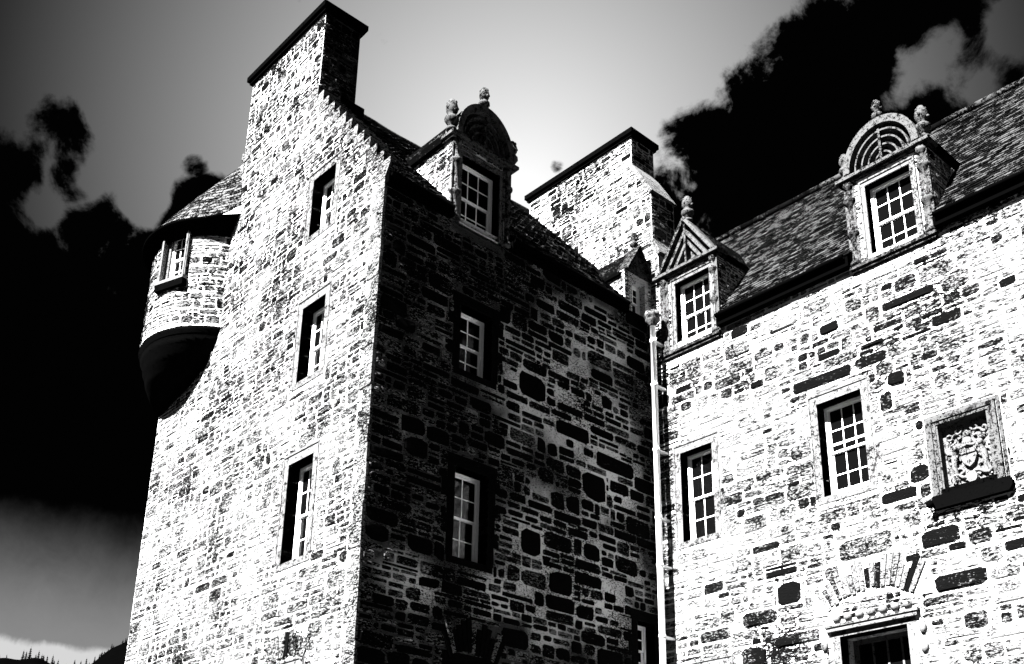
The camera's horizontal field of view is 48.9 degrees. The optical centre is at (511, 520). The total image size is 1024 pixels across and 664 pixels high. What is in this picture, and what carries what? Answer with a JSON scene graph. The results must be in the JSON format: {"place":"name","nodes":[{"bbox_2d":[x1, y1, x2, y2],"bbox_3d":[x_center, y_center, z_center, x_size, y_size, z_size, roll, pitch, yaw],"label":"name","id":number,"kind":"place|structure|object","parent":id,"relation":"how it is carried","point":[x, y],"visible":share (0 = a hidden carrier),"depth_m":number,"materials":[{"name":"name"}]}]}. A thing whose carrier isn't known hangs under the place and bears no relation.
{"place":"outdoors","nodes":[
{"label":"outdoors","id":0,"kind":"place"},
{"bbox_2d":[0,641,127,663],"bbox_3d":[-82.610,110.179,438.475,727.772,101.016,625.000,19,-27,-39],"label":"hill","id":1,"kind":"structure","parent":0,"point":[115,655],"depth_m":326.30,"materials":[{"name":"black plant"}]},
{"bbox_2d":[0,0,1023,663],"label":"sky","id":2,"kind":"structure","parent":0,"point":[116,115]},
{"label":"forecourt","id":3,"kind":"structure","parent":0,"visible":0},
{"bbox_2d":[125,0,1023,663],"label":"castle","id":4,"kind":"structure","parent":3,"relation":"on","point":[399,390],"depth_m":26.03,"materials":[{"name":"stone"}]},
{"bbox_2d":[275,653,306,663],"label":"window","id":5,"kind":"structure","parent":4,"relation":"in","point":[294,660],"depth_m":22.73,"materials":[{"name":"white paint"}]},
{"bbox_2d":[273,438,321,572],"bbox_3d":[-4.474,-0.256,24.368,0.452,2.740,1.716,19,-27,-39],"label":"window","id":6,"kind":"structure","parent":4,"relation":"in","point":[305,517],"depth_m":24.56,"materials":[{"name":"white paint"}]},
{"bbox_2d":[289,279,332,391],"bbox_3d":[-4.437,-4.149,25.851,0.452,2.370,1.670,19,-27,-39],"label":"window","id":7,"kind":"structure","parent":4,"relation":"in","point":[319,341],"depth_m":26.04,"materials":[{"name":"white paint"}]},
{"bbox_2d":[303,149,344,245],"bbox_3d":[-4.392,-7.685,27.185,0.452,2.070,1.673,19,-27,-39],"label":"window","id":8,"kind":"structure","parent":4,"relation":"in","point":[331,194],"depth_m":27.39,"materials":[{"name":"white paint"}]},
{"bbox_2d":[441,649,494,663],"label":"window","id":9,"kind":"structure","parent":4,"relation":"in","point":[457,658],"depth_m":23.00,"materials":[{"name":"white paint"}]},
{"bbox_2d":[441,451,499,573],"bbox_3d":[-1.021,-0.107,24.368,1.660,2.470,0.438,19,-27,-39],"label":"window","id":10,"kind":"structure","parent":4,"relation":"in","point":[461,527],"depth_m":24.48,"materials":[{"name":"white paint"}]},
{"bbox_2d":[447,289,502,389],"bbox_3d":[-0.959,-4.044,25.830,1.649,2.070,0.438,19,-27,-39],"label":"window","id":11,"kind":"structure","parent":4,"relation":"in","point":[466,347],"depth_m":25.95,"materials":[{"name":"white paint"}]},
{"bbox_2d":[628,607,659,663],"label":"window","id":12,"kind":"structure","parent":4,"relation":"in","point":[637,645],"depth_m":27.36,"materials":[{"name":"white paint"}]},
{"bbox_2d":[644,309,674,663],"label":"drainpipe","id":13,"kind":"object","parent":4,"relation":"attached to","point":[652,317],"visible":1,"depth_m":28.44,"materials":[{"name":"painted metal"},{"name":"cast iron"}]},
{"bbox_2d":[670,429,726,549],"bbox_3d":[4.753,-0.704,28.105,0.452,2.820,1.708,19,-27,-39],"label":"window","id":14,"kind":"structure","parent":4,"relation":"in","point":[706,499],"depth_m":28.23,"materials":[{"name":"white paint"}]},
{"bbox_2d":[682,653,734,663],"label":"window","id":15,"kind":"structure","parent":4,"relation":"in","point":[729,658],"depth_m":26.19,"materials":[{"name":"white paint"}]},
{"bbox_2d":[804,374,882,504],"bbox_3d":[7.522,-1.722,25.287,0.482,2.710,1.828,19,-27,-39],"label":"window","id":16,"kind":"structure","parent":4,"relation":"in","point":[853,461],"depth_m":25.42,"materials":[{"name":"white paint"}]},
{"bbox_2d":[821,600,930,663],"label":"window","id":17,"kind":"structure","parent":4,"relation":"in","point":[900,647],"depth_m":23.56,"materials":[{"name":"stone"}]}
]}

